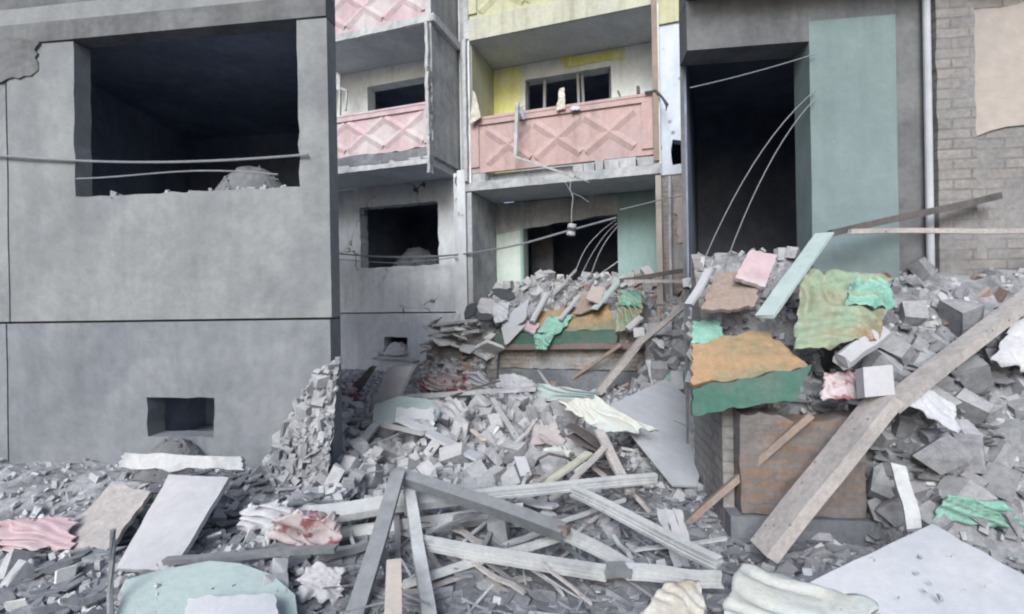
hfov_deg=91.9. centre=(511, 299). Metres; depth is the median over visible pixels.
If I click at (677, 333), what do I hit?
dark chunk
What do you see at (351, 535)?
thin lath
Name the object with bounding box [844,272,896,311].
green cloth
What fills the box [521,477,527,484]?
thin lath
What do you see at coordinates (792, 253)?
concrete chunk
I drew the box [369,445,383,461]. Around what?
concrete block
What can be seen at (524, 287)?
concrete chunk
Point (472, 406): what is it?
concrete block
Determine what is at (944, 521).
dark chunk
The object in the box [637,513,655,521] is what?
wooden lath
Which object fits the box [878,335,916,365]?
dark chunk
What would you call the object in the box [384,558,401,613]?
wooden post
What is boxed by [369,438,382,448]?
concrete block
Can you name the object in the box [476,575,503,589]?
stone
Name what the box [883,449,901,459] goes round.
dark chunk
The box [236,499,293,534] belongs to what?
cloth bundle
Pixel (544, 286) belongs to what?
concrete chunk
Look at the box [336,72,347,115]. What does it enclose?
open sash
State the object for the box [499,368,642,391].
concrete kerb
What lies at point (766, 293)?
concrete chunk
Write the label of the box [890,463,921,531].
wooden lath
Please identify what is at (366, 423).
concrete block
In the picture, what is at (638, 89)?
wooden peg
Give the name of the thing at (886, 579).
metal sheet
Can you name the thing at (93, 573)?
concrete chunk
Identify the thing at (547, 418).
concrete block
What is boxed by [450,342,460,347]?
stone shard
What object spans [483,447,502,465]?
concrete block
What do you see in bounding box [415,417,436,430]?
plastic sheet
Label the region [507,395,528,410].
concrete block
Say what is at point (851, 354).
foam roll
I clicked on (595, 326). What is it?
painted panel
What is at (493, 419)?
concrete block
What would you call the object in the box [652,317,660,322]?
dark chunk
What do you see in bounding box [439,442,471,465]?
concrete block
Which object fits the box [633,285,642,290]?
broken brick
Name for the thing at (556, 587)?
thin lath
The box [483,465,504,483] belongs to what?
concrete block
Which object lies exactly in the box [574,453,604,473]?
wooden lath
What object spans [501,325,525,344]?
grey board
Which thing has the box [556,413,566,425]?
concrete block
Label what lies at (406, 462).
concrete block
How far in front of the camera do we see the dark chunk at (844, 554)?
2.85 m
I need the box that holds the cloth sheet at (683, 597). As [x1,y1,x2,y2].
[640,579,706,613]
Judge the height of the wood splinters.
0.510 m
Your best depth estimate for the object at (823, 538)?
3.06 m
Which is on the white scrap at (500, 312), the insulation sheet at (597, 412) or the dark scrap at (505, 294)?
the dark scrap at (505, 294)
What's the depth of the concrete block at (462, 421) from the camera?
5.03 m
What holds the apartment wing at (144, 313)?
on the ground
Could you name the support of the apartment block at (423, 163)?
on the ground
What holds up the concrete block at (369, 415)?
on the rubble bed
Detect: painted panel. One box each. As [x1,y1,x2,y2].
[493,303,617,344]
[690,320,811,415]
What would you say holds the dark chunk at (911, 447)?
on the rubble bed
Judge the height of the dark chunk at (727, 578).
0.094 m
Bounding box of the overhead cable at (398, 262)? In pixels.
[339,257,454,262]
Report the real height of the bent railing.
1.598 m
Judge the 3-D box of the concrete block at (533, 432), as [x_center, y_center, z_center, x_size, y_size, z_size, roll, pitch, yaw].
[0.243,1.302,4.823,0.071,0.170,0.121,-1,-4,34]
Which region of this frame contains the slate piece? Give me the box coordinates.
[631,534,642,544]
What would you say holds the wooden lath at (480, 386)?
on the concrete block
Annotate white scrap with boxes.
[447,314,459,325]
[477,297,497,318]
[492,301,509,322]
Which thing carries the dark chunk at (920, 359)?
on the rubble bed
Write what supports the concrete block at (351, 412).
on the rubble bed
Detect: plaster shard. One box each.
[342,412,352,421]
[359,462,375,469]
[362,448,371,456]
[492,425,501,435]
[570,448,588,455]
[619,447,639,452]
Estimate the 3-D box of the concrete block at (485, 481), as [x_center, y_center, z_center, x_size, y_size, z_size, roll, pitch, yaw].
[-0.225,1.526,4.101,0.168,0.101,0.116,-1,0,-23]
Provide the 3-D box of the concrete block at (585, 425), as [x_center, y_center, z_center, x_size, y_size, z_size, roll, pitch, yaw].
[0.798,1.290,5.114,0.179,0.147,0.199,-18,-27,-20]
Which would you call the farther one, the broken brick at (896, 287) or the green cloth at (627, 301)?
the green cloth at (627, 301)
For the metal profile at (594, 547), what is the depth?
2.72 m
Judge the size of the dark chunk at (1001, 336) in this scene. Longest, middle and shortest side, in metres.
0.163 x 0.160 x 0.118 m
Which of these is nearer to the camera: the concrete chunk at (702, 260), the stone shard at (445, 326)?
the concrete chunk at (702, 260)
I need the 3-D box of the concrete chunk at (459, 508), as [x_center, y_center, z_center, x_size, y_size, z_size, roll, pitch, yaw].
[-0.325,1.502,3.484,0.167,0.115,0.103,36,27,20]
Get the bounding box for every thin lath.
[347,521,354,543]
[394,512,400,557]
[400,531,409,536]
[402,565,508,595]
[422,533,441,568]
[430,507,444,535]
[433,499,505,532]
[460,558,525,594]
[462,498,516,541]
[482,485,510,545]
[484,562,533,594]
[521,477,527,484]
[530,570,564,596]
[540,560,591,604]
[553,513,605,552]
[556,503,585,511]
[556,542,627,591]
[559,535,599,557]
[572,545,582,581]
[595,556,634,600]
[610,533,633,559]
[630,536,727,552]
[646,585,656,592]
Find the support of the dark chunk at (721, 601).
on the rubble bed
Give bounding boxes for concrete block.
[323,463,345,485]
[341,455,361,472]
[341,477,355,491]
[342,395,353,404]
[342,401,348,409]
[342,408,355,417]
[342,416,351,423]
[342,421,347,432]
[345,428,358,439]
[347,450,358,459]
[348,437,369,458]
[348,468,366,485]
[349,401,365,417]
[359,419,371,427]
[360,480,365,487]
[365,463,383,488]
[367,394,380,408]
[367,410,373,418]
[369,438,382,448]
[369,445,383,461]
[374,420,394,442]
[376,441,397,462]
[383,463,395,477]
[384,440,392,447]
[391,437,402,443]
[392,440,403,448]
[397,448,410,455]
[397,455,404,463]
[397,458,419,469]
[402,432,409,443]
[402,443,411,450]
[409,434,417,442]
[409,452,420,462]
[416,440,421,446]
[416,459,438,478]
[421,437,427,449]
[423,440,440,456]
[425,455,437,464]
[433,399,443,408]
[434,423,448,432]
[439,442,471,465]
[440,429,458,442]
[441,414,449,427]
[442,465,452,473]
[451,415,471,440]
[452,389,471,405]
[453,476,461,484]
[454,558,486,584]
[459,411,468,420]
[460,459,487,478]
[463,463,473,470]
[466,442,474,449]
[468,403,478,412]
[468,407,474,419]
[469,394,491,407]
[472,422,480,427]
[475,476,495,486]
[476,429,497,447]
[476,441,487,453]
[479,407,494,418]
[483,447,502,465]
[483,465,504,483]
[485,425,504,437]
[487,413,503,430]
[487,515,509,543]
[496,438,503,449]
[501,465,521,485]
[502,440,526,460]
[503,436,513,444]
[506,407,521,420]
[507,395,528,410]
[509,398,520,410]
[513,412,521,423]
[513,422,525,434]
[517,416,528,427]
[524,445,540,464]
[526,404,538,418]
[531,428,535,439]
[532,451,566,477]
[533,396,545,406]
[537,403,552,419]
[541,412,553,424]
[552,406,560,414]
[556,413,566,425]
[558,438,577,449]
[559,428,566,437]
[563,418,570,430]
[567,471,582,478]
[575,447,587,462]
[582,421,590,427]
[585,427,596,436]
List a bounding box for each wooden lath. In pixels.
[339,541,348,545]
[341,423,379,458]
[341,518,365,525]
[342,417,372,421]
[347,577,384,595]
[351,432,399,451]
[425,520,451,534]
[432,400,485,440]
[440,380,500,399]
[446,555,530,613]
[451,525,483,544]
[452,512,475,520]
[455,414,465,441]
[490,398,522,441]
[501,575,532,585]
[502,532,541,547]
[504,433,525,452]
[507,497,558,509]
[513,451,592,503]
[516,568,600,603]
[521,419,536,441]
[530,464,566,483]
[537,370,549,384]
[538,434,557,445]
[548,444,607,501]
[561,498,625,521]
[564,423,618,451]
[566,433,627,464]
[574,451,622,492]
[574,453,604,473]
[575,463,614,475]
[590,578,624,584]
[594,429,634,494]
[625,470,639,474]
[631,490,651,512]
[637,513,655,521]
[646,359,655,385]
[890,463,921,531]
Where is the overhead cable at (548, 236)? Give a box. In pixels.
[339,217,615,257]
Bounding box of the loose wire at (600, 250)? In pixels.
[590,226,617,276]
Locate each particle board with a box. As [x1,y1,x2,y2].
[48,482,151,550]
[352,365,376,392]
[377,366,415,401]
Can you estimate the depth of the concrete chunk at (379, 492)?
3.89 m
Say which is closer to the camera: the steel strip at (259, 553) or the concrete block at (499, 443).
the steel strip at (259, 553)
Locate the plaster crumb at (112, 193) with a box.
[110,190,118,196]
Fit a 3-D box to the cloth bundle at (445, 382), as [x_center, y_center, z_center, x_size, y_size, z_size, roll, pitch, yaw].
[-0.964,1.248,7.518,1.244,0.407,0.336,-1,0,32]
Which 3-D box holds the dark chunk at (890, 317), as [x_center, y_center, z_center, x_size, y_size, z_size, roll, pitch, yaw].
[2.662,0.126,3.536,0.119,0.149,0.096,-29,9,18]
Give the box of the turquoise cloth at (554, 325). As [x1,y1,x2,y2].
[537,314,574,334]
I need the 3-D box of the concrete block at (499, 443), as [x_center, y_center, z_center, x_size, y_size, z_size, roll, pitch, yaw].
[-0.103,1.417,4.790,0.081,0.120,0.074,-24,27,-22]
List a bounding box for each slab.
[117,475,230,572]
[117,561,296,613]
[118,453,246,472]
[185,593,279,613]
[373,396,441,424]
[395,407,436,420]
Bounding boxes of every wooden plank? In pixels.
[374,421,426,435]
[395,416,484,461]
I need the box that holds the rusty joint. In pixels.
[557,525,570,536]
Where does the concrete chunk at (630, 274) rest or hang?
on the rubble bed
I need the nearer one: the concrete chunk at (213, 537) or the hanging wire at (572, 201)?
the concrete chunk at (213, 537)
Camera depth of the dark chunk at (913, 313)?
3.47 m
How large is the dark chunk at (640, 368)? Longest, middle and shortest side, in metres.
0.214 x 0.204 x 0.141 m
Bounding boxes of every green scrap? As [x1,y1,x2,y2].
[664,372,684,384]
[932,494,1023,530]
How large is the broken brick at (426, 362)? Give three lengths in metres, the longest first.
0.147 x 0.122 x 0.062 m
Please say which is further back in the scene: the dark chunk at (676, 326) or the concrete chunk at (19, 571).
the dark chunk at (676, 326)
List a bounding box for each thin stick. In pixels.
[563,281,585,306]
[581,261,617,286]
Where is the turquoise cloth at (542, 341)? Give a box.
[533,333,554,349]
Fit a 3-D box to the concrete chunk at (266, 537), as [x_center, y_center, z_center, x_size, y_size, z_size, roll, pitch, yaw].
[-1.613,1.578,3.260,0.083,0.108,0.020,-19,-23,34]
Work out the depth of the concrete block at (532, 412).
5.63 m
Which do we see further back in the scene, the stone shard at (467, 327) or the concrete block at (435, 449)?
the stone shard at (467, 327)
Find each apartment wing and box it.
[0,0,342,469]
[679,0,1023,443]
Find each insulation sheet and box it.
[558,395,658,434]
[722,562,878,613]
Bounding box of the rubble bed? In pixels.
[0,252,1023,613]
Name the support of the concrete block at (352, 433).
on the rubble bed
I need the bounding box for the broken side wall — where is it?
[691,254,734,528]
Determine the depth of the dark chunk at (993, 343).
3.26 m
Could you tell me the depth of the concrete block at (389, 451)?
4.66 m
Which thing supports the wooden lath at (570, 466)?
on the slate flakes
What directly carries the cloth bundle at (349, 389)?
on the rubble bed
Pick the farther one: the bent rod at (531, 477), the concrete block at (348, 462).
the concrete block at (348, 462)
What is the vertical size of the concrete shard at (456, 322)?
0.138 m
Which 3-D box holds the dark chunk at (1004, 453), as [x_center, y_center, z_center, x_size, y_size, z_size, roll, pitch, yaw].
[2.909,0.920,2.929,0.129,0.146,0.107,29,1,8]
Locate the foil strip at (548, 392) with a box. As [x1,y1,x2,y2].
[536,383,599,400]
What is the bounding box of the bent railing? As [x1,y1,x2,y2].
[513,102,589,182]
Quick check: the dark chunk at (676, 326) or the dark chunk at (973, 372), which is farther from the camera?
the dark chunk at (676, 326)
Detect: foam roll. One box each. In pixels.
[625,315,643,331]
[833,326,890,369]
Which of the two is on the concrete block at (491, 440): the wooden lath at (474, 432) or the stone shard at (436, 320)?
the wooden lath at (474, 432)
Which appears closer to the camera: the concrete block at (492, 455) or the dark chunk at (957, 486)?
the dark chunk at (957, 486)
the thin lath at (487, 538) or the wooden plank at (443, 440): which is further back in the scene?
the wooden plank at (443, 440)
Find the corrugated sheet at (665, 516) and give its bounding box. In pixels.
[656,508,699,568]
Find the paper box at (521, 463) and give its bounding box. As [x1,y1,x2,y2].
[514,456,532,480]
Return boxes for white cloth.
[650,336,664,348]
[909,389,960,433]
[990,318,1023,371]
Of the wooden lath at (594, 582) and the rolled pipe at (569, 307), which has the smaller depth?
the wooden lath at (594, 582)
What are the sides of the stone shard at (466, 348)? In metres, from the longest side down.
0.322 x 0.228 x 0.046 m
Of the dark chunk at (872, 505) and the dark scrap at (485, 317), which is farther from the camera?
the dark scrap at (485, 317)
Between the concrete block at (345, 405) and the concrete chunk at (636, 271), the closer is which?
the concrete block at (345, 405)
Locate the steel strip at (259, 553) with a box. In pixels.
[161,544,337,565]
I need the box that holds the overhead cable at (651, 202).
[620,195,681,209]
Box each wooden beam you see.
[571,343,622,379]
[595,335,643,394]
[637,302,683,347]
[684,411,814,523]
[750,395,903,563]
[891,288,1023,413]
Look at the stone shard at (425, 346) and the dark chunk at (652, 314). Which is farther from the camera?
the stone shard at (425, 346)
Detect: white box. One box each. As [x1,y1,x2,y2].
[633,327,644,338]
[855,365,894,398]
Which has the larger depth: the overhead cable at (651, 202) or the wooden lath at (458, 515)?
the overhead cable at (651, 202)
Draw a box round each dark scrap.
[464,303,476,319]
[478,313,492,320]
[491,288,514,300]
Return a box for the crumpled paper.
[295,561,345,605]
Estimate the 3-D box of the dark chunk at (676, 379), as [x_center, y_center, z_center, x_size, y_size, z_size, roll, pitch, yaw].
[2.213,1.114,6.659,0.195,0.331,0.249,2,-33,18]
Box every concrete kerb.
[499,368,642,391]
[724,506,874,545]
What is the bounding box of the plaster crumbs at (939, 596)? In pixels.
[134,463,992,612]
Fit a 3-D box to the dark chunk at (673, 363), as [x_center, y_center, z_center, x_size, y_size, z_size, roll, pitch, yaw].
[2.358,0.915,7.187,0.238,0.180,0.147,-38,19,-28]
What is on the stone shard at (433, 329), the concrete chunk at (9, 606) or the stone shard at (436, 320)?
the stone shard at (436, 320)
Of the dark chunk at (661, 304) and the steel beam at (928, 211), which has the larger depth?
the dark chunk at (661, 304)
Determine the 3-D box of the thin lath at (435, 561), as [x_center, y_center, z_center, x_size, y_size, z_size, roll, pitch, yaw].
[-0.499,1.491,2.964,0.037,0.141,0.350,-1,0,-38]
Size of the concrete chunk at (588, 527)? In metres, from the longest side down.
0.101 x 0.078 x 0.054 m
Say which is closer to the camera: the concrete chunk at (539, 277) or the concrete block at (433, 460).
the concrete block at (433, 460)
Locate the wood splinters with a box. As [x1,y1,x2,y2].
[322,378,721,613]
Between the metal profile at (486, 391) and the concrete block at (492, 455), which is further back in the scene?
the metal profile at (486, 391)
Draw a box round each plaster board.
[529,421,566,448]
[543,445,572,462]
[550,397,579,423]
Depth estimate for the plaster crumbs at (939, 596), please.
2.38 m
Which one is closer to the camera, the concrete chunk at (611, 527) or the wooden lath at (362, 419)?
the concrete chunk at (611, 527)
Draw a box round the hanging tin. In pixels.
[567,223,576,235]
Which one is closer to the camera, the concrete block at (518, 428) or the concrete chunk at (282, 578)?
the concrete chunk at (282, 578)
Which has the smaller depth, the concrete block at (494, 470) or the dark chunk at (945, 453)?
the dark chunk at (945, 453)
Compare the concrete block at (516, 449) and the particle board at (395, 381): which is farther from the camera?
the particle board at (395, 381)
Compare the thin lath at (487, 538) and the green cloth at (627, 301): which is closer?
the thin lath at (487, 538)
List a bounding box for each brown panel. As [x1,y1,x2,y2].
[574,293,599,314]
[701,271,758,312]
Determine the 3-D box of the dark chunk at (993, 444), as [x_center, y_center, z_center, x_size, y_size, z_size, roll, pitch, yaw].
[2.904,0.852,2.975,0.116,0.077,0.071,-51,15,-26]
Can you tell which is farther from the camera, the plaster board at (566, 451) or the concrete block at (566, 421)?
the concrete block at (566, 421)
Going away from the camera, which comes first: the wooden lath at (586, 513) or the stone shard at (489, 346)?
the wooden lath at (586, 513)
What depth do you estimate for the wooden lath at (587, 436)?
4.24 m
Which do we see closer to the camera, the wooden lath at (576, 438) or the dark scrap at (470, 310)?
the wooden lath at (576, 438)
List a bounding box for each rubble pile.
[130,436,205,482]
[214,165,282,190]
[378,342,407,356]
[392,247,438,266]
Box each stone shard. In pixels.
[419,344,431,347]
[421,325,446,332]
[427,317,441,326]
[427,353,432,359]
[433,337,458,345]
[439,325,452,334]
[440,327,467,332]
[450,323,464,331]
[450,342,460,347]
[453,331,466,339]
[457,333,472,341]
[459,344,476,353]
[461,325,472,329]
[472,349,493,359]
[476,339,503,353]
[484,333,494,339]
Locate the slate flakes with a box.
[0,270,1023,613]
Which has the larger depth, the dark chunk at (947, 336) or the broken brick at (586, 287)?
the broken brick at (586, 287)
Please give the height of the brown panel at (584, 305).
0.366 m
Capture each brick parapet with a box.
[426,340,644,370]
[733,407,866,518]
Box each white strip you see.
[552,269,576,295]
[591,279,620,309]
[684,268,713,305]
[755,232,833,318]
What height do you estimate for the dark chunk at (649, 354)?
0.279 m
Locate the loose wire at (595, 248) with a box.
[580,223,616,276]
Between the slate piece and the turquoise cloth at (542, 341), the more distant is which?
the turquoise cloth at (542, 341)
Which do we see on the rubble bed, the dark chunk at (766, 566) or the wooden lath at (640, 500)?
the dark chunk at (766, 566)
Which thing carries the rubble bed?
on the ground
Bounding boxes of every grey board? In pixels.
[501,298,528,326]
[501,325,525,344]
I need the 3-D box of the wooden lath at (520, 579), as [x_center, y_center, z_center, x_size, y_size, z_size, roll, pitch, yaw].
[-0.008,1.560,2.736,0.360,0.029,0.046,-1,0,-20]
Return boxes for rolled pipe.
[529,293,549,323]
[558,294,581,320]
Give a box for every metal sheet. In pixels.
[611,379,698,487]
[809,524,1023,613]
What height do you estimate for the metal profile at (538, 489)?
0.075 m
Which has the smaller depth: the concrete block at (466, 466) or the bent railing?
the concrete block at (466, 466)
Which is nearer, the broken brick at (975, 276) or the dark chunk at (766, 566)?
the dark chunk at (766, 566)
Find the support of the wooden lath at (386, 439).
on the concrete block at (389, 451)
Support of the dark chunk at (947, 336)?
on the rubble bed
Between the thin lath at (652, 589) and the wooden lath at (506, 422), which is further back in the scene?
the wooden lath at (506, 422)
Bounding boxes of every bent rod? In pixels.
[106,529,115,613]
[370,381,374,418]
[525,474,540,483]
[534,452,572,466]
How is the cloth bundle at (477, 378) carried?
on the rubble bed
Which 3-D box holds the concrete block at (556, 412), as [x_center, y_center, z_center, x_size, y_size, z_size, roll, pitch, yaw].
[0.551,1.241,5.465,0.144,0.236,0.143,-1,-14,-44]
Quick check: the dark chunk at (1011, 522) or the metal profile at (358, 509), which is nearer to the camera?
the dark chunk at (1011, 522)
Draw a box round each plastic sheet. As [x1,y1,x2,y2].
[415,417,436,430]
[439,396,468,421]
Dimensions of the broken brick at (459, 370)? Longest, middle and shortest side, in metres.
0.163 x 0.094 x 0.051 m
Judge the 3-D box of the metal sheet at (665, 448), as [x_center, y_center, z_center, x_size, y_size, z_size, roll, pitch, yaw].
[1.396,1.180,4.727,0.842,0.527,2.029,-1,0,19]
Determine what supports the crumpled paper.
on the slate flakes
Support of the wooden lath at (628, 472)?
on the wooden lath at (608, 472)
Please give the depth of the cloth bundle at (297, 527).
3.02 m
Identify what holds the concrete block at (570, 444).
on the rubble bed
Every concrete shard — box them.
[372,356,419,363]
[427,329,484,336]
[432,319,478,326]
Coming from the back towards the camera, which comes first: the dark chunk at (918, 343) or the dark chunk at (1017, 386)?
the dark chunk at (918, 343)
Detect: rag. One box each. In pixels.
[470,90,480,125]
[519,105,524,119]
[556,87,564,110]
[570,106,579,110]
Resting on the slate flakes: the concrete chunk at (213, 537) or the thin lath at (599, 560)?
the thin lath at (599, 560)
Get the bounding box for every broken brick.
[423,359,430,366]
[456,368,462,374]
[460,355,467,361]
[463,363,469,370]
[474,356,479,363]
[549,381,555,386]
[583,284,589,291]
[605,282,618,293]
[617,383,629,390]
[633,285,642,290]
[675,288,682,296]
[881,271,891,277]
[890,282,901,294]
[903,274,921,286]
[908,257,936,279]
[913,288,929,298]
[915,332,924,338]
[922,280,936,291]
[929,299,938,309]
[936,325,946,329]
[942,319,948,325]
[952,286,969,298]
[970,273,983,279]
[978,287,992,297]
[982,270,995,274]
[994,287,1009,302]
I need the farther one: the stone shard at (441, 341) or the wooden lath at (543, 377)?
the stone shard at (441, 341)
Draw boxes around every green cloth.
[615,294,645,331]
[618,289,642,307]
[793,268,893,351]
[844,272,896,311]
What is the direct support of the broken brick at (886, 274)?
on the rubble bed
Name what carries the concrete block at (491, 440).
on the rubble bed
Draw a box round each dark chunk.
[630,377,639,389]
[635,374,649,384]
[636,359,644,368]
[637,366,643,373]
[639,303,649,324]
[640,382,650,390]
[642,364,648,376]
[645,296,655,310]
[645,345,653,363]
[646,321,674,336]
[649,344,659,354]
[650,311,656,317]
[651,362,667,380]
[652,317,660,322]
[653,347,669,361]
[656,300,667,311]
[662,305,670,313]
[664,341,672,349]
[666,356,680,370]
[669,370,683,392]
[670,305,682,315]
[670,339,684,361]
[671,328,683,339]
[673,323,679,329]
[676,298,682,304]
[676,310,683,325]
[677,367,684,375]
[714,598,725,613]
[722,574,732,587]
[761,562,775,571]
[802,557,823,574]
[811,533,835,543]
[833,549,851,562]
[858,349,902,377]
[865,459,879,477]
[866,462,894,500]
[866,498,884,523]
[872,429,900,453]
[876,494,921,526]
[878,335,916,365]
[881,519,891,528]
[882,310,899,325]
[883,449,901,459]
[883,460,917,480]
[891,415,915,438]
[893,478,930,499]
[894,369,911,382]
[895,442,920,460]
[900,300,927,325]
[904,407,919,415]
[907,348,935,368]
[910,336,929,352]
[911,433,973,474]
[919,330,934,338]
[919,385,962,426]
[919,430,938,443]
[919,500,954,530]
[925,334,948,352]
[929,488,941,503]
[932,475,997,527]
[935,328,954,340]
[936,375,954,391]
[938,299,984,336]
[949,419,983,436]
[950,354,994,390]
[952,432,985,473]
[953,388,993,424]
[959,470,988,487]
[974,545,988,554]
[981,461,1021,501]
[982,339,998,349]
[983,348,1009,369]
[984,310,993,317]
[984,402,1003,422]
[985,429,1000,447]
[986,418,1023,460]
[987,393,1001,404]
[988,439,1018,468]
[994,330,1006,342]
[996,527,1019,540]
[997,499,1023,536]
[1007,398,1023,419]
[1009,373,1023,397]
[1013,499,1023,512]
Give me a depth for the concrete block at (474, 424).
5.42 m
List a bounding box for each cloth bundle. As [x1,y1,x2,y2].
[0,514,79,551]
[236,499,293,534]
[267,509,342,546]
[342,381,362,400]
[416,372,471,391]
[465,369,491,388]
[495,373,534,393]
[819,370,856,400]
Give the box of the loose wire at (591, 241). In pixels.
[576,220,615,268]
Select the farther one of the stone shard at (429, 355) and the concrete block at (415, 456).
the stone shard at (429, 355)
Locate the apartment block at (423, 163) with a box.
[335,0,683,371]
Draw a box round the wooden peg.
[636,86,639,93]
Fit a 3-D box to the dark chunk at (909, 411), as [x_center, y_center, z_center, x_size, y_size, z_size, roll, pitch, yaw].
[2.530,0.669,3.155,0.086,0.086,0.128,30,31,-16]
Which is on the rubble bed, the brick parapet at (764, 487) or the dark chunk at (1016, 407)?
the dark chunk at (1016, 407)
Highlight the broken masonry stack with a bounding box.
[248,357,342,488]
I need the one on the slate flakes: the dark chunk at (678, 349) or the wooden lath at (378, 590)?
the wooden lath at (378, 590)
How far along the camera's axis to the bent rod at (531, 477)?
3.60 m
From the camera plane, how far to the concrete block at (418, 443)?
4.89 m
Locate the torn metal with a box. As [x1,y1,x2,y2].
[645,89,668,110]
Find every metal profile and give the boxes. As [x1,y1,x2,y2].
[301,491,459,521]
[323,539,367,560]
[341,502,522,542]
[345,470,405,613]
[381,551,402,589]
[389,466,566,542]
[402,386,536,397]
[402,537,563,589]
[403,486,436,613]
[423,535,606,581]
[453,472,657,503]
[562,528,634,562]
[569,485,722,569]
[602,561,632,579]
[625,562,724,588]
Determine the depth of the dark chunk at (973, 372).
3.14 m
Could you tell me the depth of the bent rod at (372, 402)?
6.24 m
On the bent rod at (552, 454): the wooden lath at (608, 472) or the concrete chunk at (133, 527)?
the wooden lath at (608, 472)
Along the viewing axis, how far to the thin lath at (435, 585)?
2.67 m
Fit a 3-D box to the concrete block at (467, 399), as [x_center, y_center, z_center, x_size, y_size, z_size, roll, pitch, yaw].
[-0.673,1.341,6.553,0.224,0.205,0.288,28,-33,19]
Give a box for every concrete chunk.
[0,548,34,578]
[0,559,36,587]
[3,598,29,611]
[54,564,76,583]
[57,598,64,605]
[58,549,69,559]
[87,569,96,579]
[105,576,128,591]
[117,583,123,600]
[126,524,138,531]
[185,550,197,564]
[205,531,221,542]
[212,509,226,525]
[243,529,256,542]
[261,572,288,588]
[264,531,270,544]
[268,558,287,573]
[356,487,366,499]
[373,489,384,496]
[453,506,471,511]
[460,477,478,489]
[483,323,492,330]
[485,328,496,336]
[493,281,502,288]
[493,320,501,328]
[503,281,513,289]
[520,285,528,290]
[521,276,532,287]
[527,495,547,506]
[530,287,542,300]
[535,269,547,281]
[535,274,548,281]
[538,270,555,280]
[540,282,550,291]
[540,291,554,302]
[540,509,556,516]
[545,300,552,309]
[554,282,561,289]
[557,274,563,280]
[581,271,590,280]
[582,523,593,529]
[596,515,609,526]
[599,272,611,281]
[601,273,610,280]
[602,521,620,538]
[611,272,619,276]
[611,276,620,289]
[611,310,616,323]
[619,276,627,288]
[619,331,627,342]
[621,272,634,287]
[632,269,639,274]
[640,266,653,278]
[642,283,652,292]
[671,488,686,501]
[700,257,704,267]
[713,253,720,261]
[716,316,721,324]
[734,314,743,324]
[761,287,771,299]
[773,247,786,260]
[782,311,786,318]
[785,246,800,260]
[786,301,794,309]
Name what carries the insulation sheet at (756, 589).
on the rubble bed
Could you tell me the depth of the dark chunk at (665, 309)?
7.78 m
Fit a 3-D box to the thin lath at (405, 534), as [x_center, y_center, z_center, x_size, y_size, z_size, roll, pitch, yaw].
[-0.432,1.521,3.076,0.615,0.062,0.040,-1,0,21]
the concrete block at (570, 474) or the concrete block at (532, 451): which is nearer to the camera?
the concrete block at (570, 474)
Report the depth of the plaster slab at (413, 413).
5.11 m
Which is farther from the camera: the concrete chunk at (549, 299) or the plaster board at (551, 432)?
the concrete chunk at (549, 299)
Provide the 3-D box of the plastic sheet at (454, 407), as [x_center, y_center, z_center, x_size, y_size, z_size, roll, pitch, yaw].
[-0.661,1.249,5.569,0.146,0.295,0.570,-1,0,-44]
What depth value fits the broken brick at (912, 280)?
3.73 m
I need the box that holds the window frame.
[526,68,610,109]
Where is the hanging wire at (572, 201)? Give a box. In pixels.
[570,178,572,223]
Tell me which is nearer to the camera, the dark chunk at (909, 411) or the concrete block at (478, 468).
the dark chunk at (909, 411)
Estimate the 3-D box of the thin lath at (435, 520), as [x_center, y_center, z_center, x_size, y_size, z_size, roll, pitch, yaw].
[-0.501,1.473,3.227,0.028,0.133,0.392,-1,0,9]
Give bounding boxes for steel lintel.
[500,343,644,349]
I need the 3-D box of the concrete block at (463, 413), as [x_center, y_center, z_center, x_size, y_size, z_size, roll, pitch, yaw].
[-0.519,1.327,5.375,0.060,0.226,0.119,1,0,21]
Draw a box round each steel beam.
[619,268,682,282]
[624,280,681,282]
[827,192,1002,236]
[847,228,1023,233]
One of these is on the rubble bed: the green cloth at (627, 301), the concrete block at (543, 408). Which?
the concrete block at (543, 408)
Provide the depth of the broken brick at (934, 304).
3.55 m
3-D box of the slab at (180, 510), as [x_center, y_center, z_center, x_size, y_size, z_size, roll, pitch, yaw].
[-2.197,1.436,3.211,0.461,0.356,0.829,-1,0,-8]
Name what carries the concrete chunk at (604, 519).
on the rubble bed
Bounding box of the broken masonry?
[429,324,499,383]
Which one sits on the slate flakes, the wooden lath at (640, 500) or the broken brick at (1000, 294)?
the wooden lath at (640, 500)
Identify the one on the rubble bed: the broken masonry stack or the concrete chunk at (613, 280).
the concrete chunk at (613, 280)
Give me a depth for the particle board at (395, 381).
6.35 m
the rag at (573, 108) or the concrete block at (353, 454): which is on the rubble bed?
the concrete block at (353, 454)
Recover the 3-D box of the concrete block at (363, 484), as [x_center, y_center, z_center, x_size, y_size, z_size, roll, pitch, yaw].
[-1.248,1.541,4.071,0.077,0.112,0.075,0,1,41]
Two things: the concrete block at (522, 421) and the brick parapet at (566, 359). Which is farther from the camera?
the brick parapet at (566, 359)
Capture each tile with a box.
[586,286,604,303]
[733,250,776,289]
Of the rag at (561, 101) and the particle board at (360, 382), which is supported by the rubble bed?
the particle board at (360, 382)
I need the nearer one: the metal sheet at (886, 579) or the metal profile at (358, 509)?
the metal sheet at (886, 579)
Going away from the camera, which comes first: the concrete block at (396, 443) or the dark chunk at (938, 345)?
the dark chunk at (938, 345)
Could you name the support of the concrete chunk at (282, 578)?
on the rubble bed

